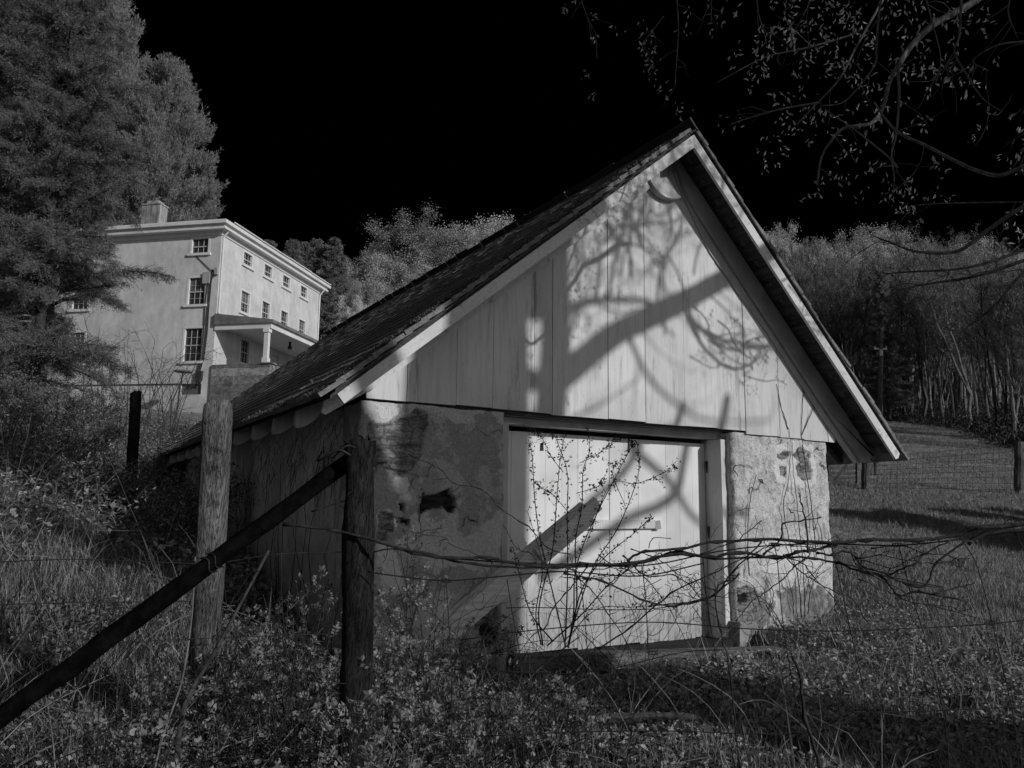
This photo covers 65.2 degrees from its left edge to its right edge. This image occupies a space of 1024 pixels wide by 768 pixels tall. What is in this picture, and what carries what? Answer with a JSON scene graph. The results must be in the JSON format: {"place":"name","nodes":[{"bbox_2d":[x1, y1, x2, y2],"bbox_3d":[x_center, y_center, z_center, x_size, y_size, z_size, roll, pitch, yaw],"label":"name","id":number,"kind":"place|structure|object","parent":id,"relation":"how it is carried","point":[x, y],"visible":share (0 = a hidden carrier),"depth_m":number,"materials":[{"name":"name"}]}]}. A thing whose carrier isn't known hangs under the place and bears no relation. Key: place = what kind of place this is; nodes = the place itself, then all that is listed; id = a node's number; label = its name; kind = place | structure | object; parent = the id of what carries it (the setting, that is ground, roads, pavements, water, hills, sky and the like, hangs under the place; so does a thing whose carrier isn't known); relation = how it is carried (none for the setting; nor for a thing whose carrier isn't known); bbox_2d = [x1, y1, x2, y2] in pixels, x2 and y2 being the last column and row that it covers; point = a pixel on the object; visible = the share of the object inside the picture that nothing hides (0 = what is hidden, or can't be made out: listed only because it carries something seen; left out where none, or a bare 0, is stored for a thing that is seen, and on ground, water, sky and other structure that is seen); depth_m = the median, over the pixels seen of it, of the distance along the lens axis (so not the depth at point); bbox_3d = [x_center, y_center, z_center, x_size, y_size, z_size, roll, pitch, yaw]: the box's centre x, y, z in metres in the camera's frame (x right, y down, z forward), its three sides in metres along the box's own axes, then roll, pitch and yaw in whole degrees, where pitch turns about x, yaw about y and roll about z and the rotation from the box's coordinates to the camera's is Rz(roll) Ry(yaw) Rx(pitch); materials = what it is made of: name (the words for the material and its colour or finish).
{"place":"outdoors","nodes":[
{"label":"outdoors","id":0,"kind":"place"},
{"bbox_2d":[0,314,1023,767],"bbox_3d":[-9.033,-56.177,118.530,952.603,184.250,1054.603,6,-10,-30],"label":"ground","id":1,"kind":"structure","parent":0,"point":[774,636],"depth_m":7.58,"materials":[{"name":"plant"}]},
{"bbox_2d":[0,363,88,407],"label":"bank shrub","id":2,"kind":"object","parent":1,"relation":"on","point":[29,383],"visible":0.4,"depth_m":21.91,"materials":[{"name":"grey plant"}]},
{"bbox_2d":[0,369,98,456],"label":"bank shrub","id":3,"kind":"object","parent":1,"relation":"on","point":[11,413],"visible":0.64,"depth_m":13.43,"materials":[{"name":"grey plant"}]},
{"bbox_2d":[0,0,120,400],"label":"hemlock tree","id":4,"kind":"object","parent":1,"relation":"on","point":[15,10],"visible":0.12,"depth_m":32.86,"materials":[{"name":"grey plant"}]},
{"bbox_2d":[0,377,161,465],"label":"bank shrub","id":5,"kind":"object","parent":1,"relation":"on","point":[68,431],"visible":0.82,"depth_m":12.80,"materials":[{"name":"grey plant"}]},
{"bbox_2d":[0,0,177,406],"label":"hemlock tree","id":6,"kind":"object","parent":1,"relation":"on","point":[62,142],"visible":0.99,"depth_m":27.74,"materials":[{"name":"grey plant"}]},
{"bbox_2d":[5,0,172,313],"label":"pine tree","id":7,"kind":"object","parent":1,"relation":"on","point":[119,11],"visible":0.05,"depth_m":58.87,"materials":[{"name":"grey plant"}]},
{"bbox_2d":[49,379,145,430],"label":"bank shrub","id":8,"kind":"object","parent":1,"relation":"on","point":[105,410],"visible":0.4,"depth_m":19.80,"materials":[{"name":"grey plant"}]},
{"bbox_2d":[0,495,218,767],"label":"tall grass","id":9,"kind":"structure","parent":1,"relation":"on","point":[10,582],"depth_m":6.77,"materials":[{"name":"plant"}]},
{"bbox_2d":[35,719,204,767],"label":"bramble","id":10,"kind":"object","parent":1,"relation":"on","point":[118,759],"visible":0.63,"depth_m":3.30,"materials":[{"name":"grey plant"}]},
{"bbox_2d":[53,441,190,521],"bbox_3d":[-4.655,1.236,9.632,1.550,1.104,1.382,-6,-11,36],"label":"bank shrub","id":11,"kind":"object","parent":1,"relation":"on","point":[117,486],"visible":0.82,"depth_m":9.43,"materials":[{"name":"grey plant"}]},
{"bbox_2d":[0,378,260,621],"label":"dead stems","id":12,"kind":"object","parent":1,"relation":"on","point":[6,512],"visible":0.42,"depth_m":8.35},
{"bbox_2d":[45,298,215,437],"bbox_3d":[-9.431,-0.211,19.765,3.776,3.668,2.914,6,-10,-30],"label":"briar","id":13,"kind":"object","parent":1,"relation":"on","point":[97,385],"visible":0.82,"depth_m":19.44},
{"bbox_2d":[0,390,264,592],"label":"bank leaves","id":14,"kind":"object","parent":1,"relation":"on","point":[63,503],"visible":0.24,"depth_m":8.89,"materials":[{"name":"plant"}]},
{"bbox_2d":[0,393,266,594],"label":"bank grass","id":15,"kind":"structure","parent":1,"relation":"on","point":[25,454],"depth_m":9.43,"materials":[{"name":"plant"}]},
{"bbox_2d":[126,390,141,495],"bbox_3d":[-5.452,1.039,11.502,0.160,1.865,0.436,3,-9,-14],"label":"fence post","id":16,"kind":"object","parent":1,"relation":"on","point":[134,425],"visible":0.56,"depth_m":11.44,"materials":[{"name":"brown wood"}]},
{"bbox_2d":[61,309,228,455],"bbox_3d":[-8.395,0.179,18.720,3.673,3.456,3.029,2,-9,-6],"label":"briar","id":17,"kind":"object","parent":1,"relation":"on","point":[149,412],"visible":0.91,"depth_m":18.17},
{"bbox_2d":[104,420,190,490],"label":"bank shrub","id":18,"kind":"object","parent":1,"relation":"on","point":[160,464],"visible":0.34,"depth_m":13.32,"materials":[{"name":"grey plant"}]},
{"bbox_2d":[80,51,229,225],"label":"pine tree","id":19,"kind":"object","parent":1,"relation":"on","point":[167,135],"visible":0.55,"depth_m":51.66,"materials":[{"name":"grey plant"}]},
{"bbox_2d":[103,327,209,449],"bbox_3d":[-8.254,0.202,18.841,2.602,3.275,3.820,6,-10,-30],"label":"briar","id":20,"kind":"object","parent":1,"relation":"on","point":[170,408],"visible":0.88,"depth_m":19.21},
{"bbox_2d":[127,408,198,444],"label":"bank shrub","id":21,"kind":"object","parent":1,"relation":"on","point":[184,428],"visible":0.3,"depth_m":20.88,"materials":[{"name":"grey plant"}]},
{"bbox_2d":[52,675,277,767],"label":"bramble","id":22,"kind":"object","parent":1,"relation":"on","point":[132,729],"visible":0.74,"depth_m":3.38,"materials":[{"name":"grey plant"}]},
{"bbox_2d":[112,450,258,557],"bbox_3d":[-3.535,1.283,8.779,1.552,1.532,1.272,3,-9,-15],"label":"bank shrub","id":23,"kind":"object","parent":1,"relation":"on","point":[238,488],"visible":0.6,"depth_m":8.79,"materials":[{"name":"grey plant"}]},
{"bbox_2d":[46,200,330,412],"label":"farmhouse","id":24,"kind":"object","parent":1,"relation":"on","point":[250,302],"visible":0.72,"depth_m":41.64,"materials":[{"name":"paint"}]},
{"bbox_2d":[178,326,204,363],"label":"window","id":25,"kind":"structure","parent":24,"relation":"in","point":[194,334],"depth_m":40.80,"materials":[{"name":"glass"}]},
{"bbox_2d":[183,275,206,307],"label":"window","id":26,"kind":"structure","parent":24,"relation":"in","point":[195,290],"depth_m":41.21,"materials":[{"name":"paint"}]},
{"bbox_2d":[187,236,210,255],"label":"window","id":27,"kind":"structure","parent":24,"relation":"in","point":[199,246],"depth_m":41.57,"materials":[{"name":"glass"}]},
{"bbox_2d":[127,612,271,764],"bbox_3d":[-1.590,1.606,4.116,0.710,0.810,0.730,6,-10,-30],"label":"bramble","id":28,"kind":"object","parent":1,"relation":"on","point":[197,672],"visible":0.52,"depth_m":4.12,"materials":[{"name":"grey plant"}]},
{"bbox_2d":[184,399,232,757],"bbox_3d":[-1.675,1.207,4.402,0.160,2.211,0.505,3,-9,-16],"label":"fence post","id":29,"kind":"object","parent":1,"relation":"on","point":[214,482],"visible":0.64,"depth_m":4.33,"materials":[{"name":"grey wood"}]},
{"bbox_2d":[173,550,269,761],"bbox_3d":[-1.241,1.132,3.414,0.069,0.824,0.383,-7,-11,39],"label":"fallen branch","id":30,"kind":"object","parent":1,"relation":"on","point":[181,721],"visible":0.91,"depth_m":3.35,"materials":[{"name":"wood"}]},
{"bbox_2d":[0,536,485,767],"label":"weed leaves","id":31,"kind":"object","parent":1,"relation":"on","point":[28,727],"visible":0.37,"depth_m":4.59,"materials":[{"name":"plant"}]},
{"bbox_2d":[147,565,341,766],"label":"bramble","id":32,"kind":"object","parent":1,"relation":"on","point":[253,689],"visible":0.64,"depth_m":4.13,"materials":[{"name":"grey plant"}]},
{"bbox_2d":[184,572,414,767],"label":"bramble","id":33,"kind":"object","parent":1,"relation":"on","point":[317,670],"visible":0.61,"depth_m":3.71,"materials":[{"name":"grey plant"}]},
{"bbox_2d":[303,238,323,275],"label":"spruce tree","id":34,"kind":"object","parent":1,"relation":"on","point":[316,251],"visible":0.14,"depth_m":72.21,"materials":[{"name":"grey plant"}]},
{"bbox_2d":[318,278,342,340],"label":"spruce tree","id":35,"kind":"object","parent":1,"relation":"on","point":[327,299],"visible":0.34,"depth_m":61.19,"materials":[{"name":"grey plant"}]},
{"bbox_2d":[316,237,355,323],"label":"spruce tree","id":36,"kind":"object","parent":1,"relation":"on","point":[334,247],"visible":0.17,"depth_m":71.09,"materials":[{"name":"grey plant"}]},
{"bbox_2d":[319,256,352,335],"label":"spruce tree","id":37,"kind":"object","parent":1,"relation":"on","point":[340,270],"visible":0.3,"depth_m":67.84,"materials":[{"name":"grey plant"}]},
{"bbox_2d":[330,292,371,323],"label":"bare tree","id":38,"kind":"object","parent":1,"relation":"on","point":[357,306],"visible":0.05,"depth_m":66.50,"materials":[{"name":"plant"}]},
{"bbox_2d":[338,433,375,767],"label":"corner post","id":39,"kind":"object","parent":1,"relation":"on","point":[357,603],"visible":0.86,"depth_m":3.49,"materials":[{"name":"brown wood"}]},
{"bbox_2d":[0,444,356,729],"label":"brace pole","id":40,"kind":"object","parent":39,"relation":"attached to","point":[77,662],"visible":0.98,"depth_m":3.22,"materials":[{"name":"wood"}]},
{"bbox_2d":[0,533,1023,767],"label":"wire fence","id":41,"kind":"object","parent":39,"relation":"attached to","point":[991,623],"visible":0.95,"depth_m":3.29,"materials":[{"name":"metal"}]},
{"bbox_2d":[282,454,1023,767],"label":"grape vine","id":42,"kind":"object","parent":41,"relation":"attached to","point":[678,551],"visible":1,"depth_m":3.31,"materials":[{"name":"grey plant"}]},
{"bbox_2d":[272,623,441,767],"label":"bramble","id":43,"kind":"object","parent":1,"relation":"on","point":[376,740],"visible":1,"depth_m":3.01,"materials":[{"name":"grey plant"}]},
{"bbox_2d":[0,499,716,767],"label":"weeds","id":44,"kind":"object","parent":1,"relation":"on","point":[257,706],"visible":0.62,"depth_m":4.29,"materials":[{"name":"grey plant"}]},
{"bbox_2d":[359,275,406,308],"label":"bare tree","id":45,"kind":"object","parent":1,"relation":"on","point":[370,294],"visible":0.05,"depth_m":76.79,"materials":[{"name":"plant"}]},
{"bbox_2d":[351,246,436,302],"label":"bare tree","id":46,"kind":"object","parent":1,"relation":"on","point":[385,269],"visible":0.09,"depth_m":80.68,"materials":[{"name":"plant"}]},
{"bbox_2d":[346,201,496,294],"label":"bare tree","id":47,"kind":"object","parent":1,"relation":"on","point":[441,250],"visible":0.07,"depth_m":84.13,"materials":[{"name":"plant"}]},
{"bbox_2d":[373,515,474,685],"bbox_3d":[-0.655,1.486,5.421,0.682,1.205,0.835,-3,-10,23],"label":"bramble","id":48,"kind":"object","parent":1,"relation":"on","point":[415,590],"visible":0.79,"depth_m":5.43,"materials":[{"name":"grey plant"}]},
{"bbox_2d":[337,564,525,762],"bbox_3d":[-0.457,1.496,4.276,0.984,1.045,0.749,-1,-9,13],"label":"bramble","id":49,"kind":"object","parent":1,"relation":"on","point":[399,631],"visible":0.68,"depth_m":4.31,"materials":[{"name":"grey plant"}]},
{"bbox_2d":[371,657,492,767],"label":"bramble","id":50,"kind":"object","parent":1,"relation":"on","point":[444,729],"visible":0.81,"depth_m":3.90,"materials":[{"name":"grey plant"}]},
{"bbox_2d":[404,219,493,263],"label":"bare tree","id":51,"kind":"object","parent":1,"relation":"on","point":[485,234],"visible":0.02,"depth_m":92.23,"materials":[{"name":"plant"}]},
{"bbox_2d":[405,614,529,692],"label":"bramble","id":52,"kind":"object","parent":1,"relation":"on","point":[504,637],"visible":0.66,"depth_m":5.63,"materials":[{"name":"grey plant"}]},
{"bbox_2d":[464,209,515,236],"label":"bare tree","id":53,"kind":"object","parent":1,"relation":"on","point":[492,224],"depth_m":93.78,"materials":[{"name":"plant"}]},
{"bbox_2d":[405,497,601,659],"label":"leaning beam","id":54,"kind":"structure","parent":1,"relation":"on","point":[493,587],"depth_m":6.53,"materials":[{"name":"grey wood"}]},
{"bbox_2d":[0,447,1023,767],"bbox_3d":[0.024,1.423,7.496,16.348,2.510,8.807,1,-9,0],"label":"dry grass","id":55,"kind":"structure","parent":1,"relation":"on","point":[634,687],"depth_m":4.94,"materials":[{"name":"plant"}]},
{"bbox_2d":[0,511,1023,767],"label":"dead stems","id":56,"kind":"object","parent":1,"relation":"on","point":[502,693],"visible":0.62,"depth_m":4.59,"materials":[{"name":"plant"}]},
{"bbox_2d":[140,117,909,679],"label":"stone shed","id":57,"kind":"structure","parent":1,"relation":"on","point":[652,299],"depth_m":7.79,"materials":[{"name":"paint"}]},
{"bbox_2d":[230,414,341,662],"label":"wall","id":58,"kind":"structure","parent":57,"relation":"attached to","point":[291,488],"depth_m":7.26,"materials":[{"name":"grey wood"}]},
{"bbox_2d":[506,431,660,655],"bbox_3d":[0.654,1.478,7.558,1.917,1.986,0.085,6,-10,-30],"label":"door","id":59,"kind":"structure","parent":57,"relation":"in","point":[521,490],"depth_m":7.44,"materials":[{"name":"white paint"}]},
{"bbox_2d":[609,438,708,645],"bbox_3d":[1.485,1.560,8.056,1.256,1.995,0.055,6,-10,-30],"label":"door","id":60,"kind":"structure","parent":57,"relation":"in","point":[680,509],"depth_m":8.05,"materials":[{"name":"wood"}]},
{"bbox_2d":[744,384,825,627],"bbox_3d":[2.875,1.146,8.493,1.267,2.849,0.029,6,-10,-30],"label":"creeper","id":61,"kind":"object","parent":57,"relation":"attached to","point":[770,606],"visible":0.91,"depth_m":8.49,"materials":[{"name":"grey plant"}]},
{"bbox_2d":[476,656,610,767],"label":"bramble","id":62,"kind":"object","parent":1,"relation":"on","point":[568,711],"visible":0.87,"depth_m":4.09,"materials":[{"name":"grey plant"}]},
{"bbox_2d":[509,424,680,647],"bbox_3d":[0.664,1.229,6.377,1.354,1.797,0.698,-1,-9,8],"label":"young shrub","id":63,"kind":"object","parent":1,"relation":"on","point":[589,536],"visible":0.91,"depth_m":6.34,"materials":[{"name":"grey plant"}]},
{"bbox_2d":[223,577,1023,767],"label":"ground cover","id":64,"kind":"object","parent":1,"relation":"on","point":[928,700],"visible":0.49,"depth_m":5.33,"materials":[{"name":"grey plant"}]},
{"bbox_2d":[508,646,783,672],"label":"ground beam","id":65,"kind":"structure","parent":1,"relation":"on","point":[569,657],"depth_m":6.50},
{"bbox_2d":[607,712,824,750],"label":"fallen branch","id":66,"kind":"object","parent":1,"relation":"on","point":[652,715],"visible":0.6,"depth_m":4.57,"materials":[{"name":"wood"}]},
{"bbox_2d":[533,638,1023,767],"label":"leaf litter","id":67,"kind":"object","parent":1,"relation":"on","point":[912,746],"visible":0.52,"depth_m":5.04,"materials":[{"name":"grey plant"}]},
{"bbox_2d":[764,219,815,270],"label":"bare tree","id":68,"kind":"object","parent":1,"relation":"on","point":[775,243],"visible":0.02,"depth_m":128.77,"materials":[{"name":"plant"}]},
{"bbox_2d":[561,0,1023,332],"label":"old tree","id":69,"kind":"object","parent":1,"relation":"on","point":[934,23],"visible":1,"depth_m":5.41,"materials":[{"name":"grey plant"}]},
{"bbox_2d":[799,262,855,359],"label":"bare tree","id":70,"kind":"object","parent":1,"relation":"on","point":[832,329],"visible":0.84,"depth_m":73.59,"materials":[{"name":"plant"}]},
{"bbox_2d":[732,596,928,666],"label":"wall foot leaves","id":71,"kind":"object","parent":1,"relation":"on","point":[849,644],"visible":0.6,"depth_m":7.53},
{"bbox_2d":[827,463,859,484],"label":"field gate","id":72,"kind":"structure","parent":1,"relation":"on","point":[845,467],"depth_m":19.90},
{"bbox_2d":[836,287,866,377],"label":"bare tree","id":73,"kind":"object","parent":1,"relation":"on","point":[855,346],"visible":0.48,"depth_m":76.62,"materials":[{"name":"plant"}]},
{"bbox_2d":[832,255,872,384],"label":"bare tree","id":74,"kind":"object","parent":1,"relation":"on","point":[860,289],"visible":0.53,"depth_m":77.85,"materials":[{"name":"plant"}]},
{"bbox_2d":[839,286,872,369],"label":"bare tree","id":75,"kind":"object","parent":1,"relation":"on","point":[856,306],"visible":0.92,"depth_m":74.49,"materials":[{"name":"plant"}]},
{"bbox_2d":[816,221,932,377],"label":"bare tree","id":76,"kind":"object","parent":1,"relation":"on","point":[878,232],"visible":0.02,"depth_m":130.53,"materials":[{"name":"plant"}]},
{"bbox_2d":[832,235,923,358],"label":"bare tree","id":77,"kind":"object","parent":1,"relation":"on","point":[871,248],"visible":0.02,"depth_m":98.61,"materials":[{"name":"plant"}]},
{"bbox_2d":[874,328,886,415],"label":"utility pole","id":78,"kind":"object","parent":1,"relation":"on","point":[880,384],"visible":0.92,"depth_m":61.79,"materials":[{"name":"grey wood"}]},
{"bbox_2d":[856,268,920,421],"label":"spruce tree","id":79,"kind":"object","parent":1,"relation":"on","point":[893,386],"visible":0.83,"depth_m":64.59,"materials":[{"name":"black plant"}]},
{"bbox_2d":[859,257,925,413],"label":"bare tree","id":80,"kind":"object","parent":1,"relation":"on","point":[890,280],"visible":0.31,"depth_m":70.16,"materials":[{"name":"plant"}]},
{"bbox_2d":[862,247,939,403],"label":"bare tree","id":81,"kind":"object","parent":1,"relation":"on","point":[874,269],"visible":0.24,"depth_m":73.42,"materials":[{"name":"plant"}]},
{"bbox_2d":[802,451,1023,644],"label":"meadow grass","id":82,"kind":"structure","parent":1,"relation":"on","point":[1006,565],"depth_m":13.09,"materials":[{"name":"plant"}]},
{"bbox_2d":[897,254,940,419],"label":"bare tree","id":83,"kind":"object","parent":1,"relation":"on","point":[921,365],"visible":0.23,"depth_m":66.78,"materials":[{"name":"plant"}]},
{"bbox_2d":[902,280,939,416],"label":"bare tree","id":84,"kind":"object","parent":1,"relation":"on","point":[918,316],"visible":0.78,"depth_m":63.71,"materials":[{"name":"grey wood"}]},
{"bbox_2d":[906,280,946,415],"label":"bare tree","id":85,"kind":"object","parent":1,"relation":"on","point":[938,382],"visible":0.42,"depth_m":63.62,"materials":[{"name":"grey wood"}]},
{"bbox_2d":[899,272,957,414],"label":"bare tree","id":86,"kind":"object","parent":1,"relation":"on","point":[936,359],"visible":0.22,"depth_m":66.03,"materials":[{"name":"plant"}]},
{"bbox_2d":[908,262,981,424],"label":"bare tree","id":87,"kind":"object","parent":1,"relation":"on","point":[922,280],"visible":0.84,"depth_m":51.98,"materials":[{"name":"plant"}]},
{"bbox_2d":[925,293,970,421],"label":"bare tree","id":88,"kind":"object","parent":1,"relation":"on","point":[942,374],"visible":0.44,"depth_m":57.62,"materials":[{"name":"grey wood"}]},
{"bbox_2d":[876,377,1023,451],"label":"undergrowth","id":89,"kind":"object","parent":1,"relation":"on","point":[1001,431],"visible":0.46,"depth_m":53.11,"materials":[{"name":"plant"}]},
{"bbox_2d":[886,418,1013,463],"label":"meadow grass","id":90,"kind":"structure","parent":1,"relation":"on","point":[906,424],"depth_m":37.73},
{"bbox_2d":[936,260,978,417],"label":"bare tree","id":91,"kind":"object","parent":1,"relation":"on","point":[964,388],"visible":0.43,"depth_m":56.44,"materials":[{"name":"plant"}]},
{"bbox_2d":[956,279,992,423],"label":"bare tree","id":92,"kind":"object","parent":1,"relation":"on","point":[977,352],"visible":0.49,"depth_m":48.78,"materials":[{"name":"grey wood"}]},
{"bbox_2d":[956,248,1011,422],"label":"bare tree","id":93,"kind":"object","parent":1,"relation":"on","point":[987,348],"visible":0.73,"depth_m":46.98,"materials":[{"name":"plant"}]},
{"bbox_2d":[962,282,1023,425],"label":"bare tree","id":94,"kind":"object","parent":1,"relation":"on","point":[1005,392],"visible":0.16,"depth_m":47.62,"materials":[{"name":"grey wood"}]},
{"bbox_2d":[971,262,1023,433],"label":"bare tree","id":95,"kind":"object","parent":1,"relation":"on","point":[1006,363],"visible":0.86,"depth_m":41.53,"materials":[{"name":"grey wood"}]},
{"bbox_2d":[973,271,1023,415],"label":"bare tree","id":96,"kind":"object","parent":1,"relation":"on","point":[994,315],"visible":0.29,"depth_m":47.08,"materials":[{"name":"plant"}]},
{"bbox_2d":[982,266,1020,429],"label":"bare tree","id":97,"kind":"object","parent":1,"relation":"on","point":[1012,376],"visible":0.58,"depth_m":42.07,"materials":[{"name":"grey wood"}]},
{"bbox_2d":[999,270,1023,398],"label":"bare tree","id":98,"kind":"object","parent":1,"relation":"on","point":[1019,349],"visible":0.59,"depth_m":38.04,"materials":[{"name":"plant"}]},
{"bbox_2d":[999,254,1023,371],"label":"bare tree","id":99,"kind":"object","parent":1,"relation":"on","point":[1019,266],"visible":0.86,"depth_m":36.70,"materials":[{"name":"plant"}]},
{"bbox_2d":[1013,441,1023,494],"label":"fence post","id":100,"kind":"object","parent":1,"relation":"on","point":[1018,475],"visible":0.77,"depth_m":19.44,"materials":[{"name":"grey wood"}]},
{"bbox_2d":[869,445,1014,489],"bbox_3d":[10.438,2.007,19.460,3.844,1.113,0.199,1,-9,-2],"label":"meadow fence","id":101,"kind":"object","parent":100,"relation":"attached to","point":[979,477],"visible":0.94,"depth_m":19.44,"materials":[{"name":"metal"}]},
{"bbox_2d":[22,0,1023,314],"label":"sky","id":102,"kind":"structure","parent":0,"point":[329,117],"materials":[{"name":"black"}]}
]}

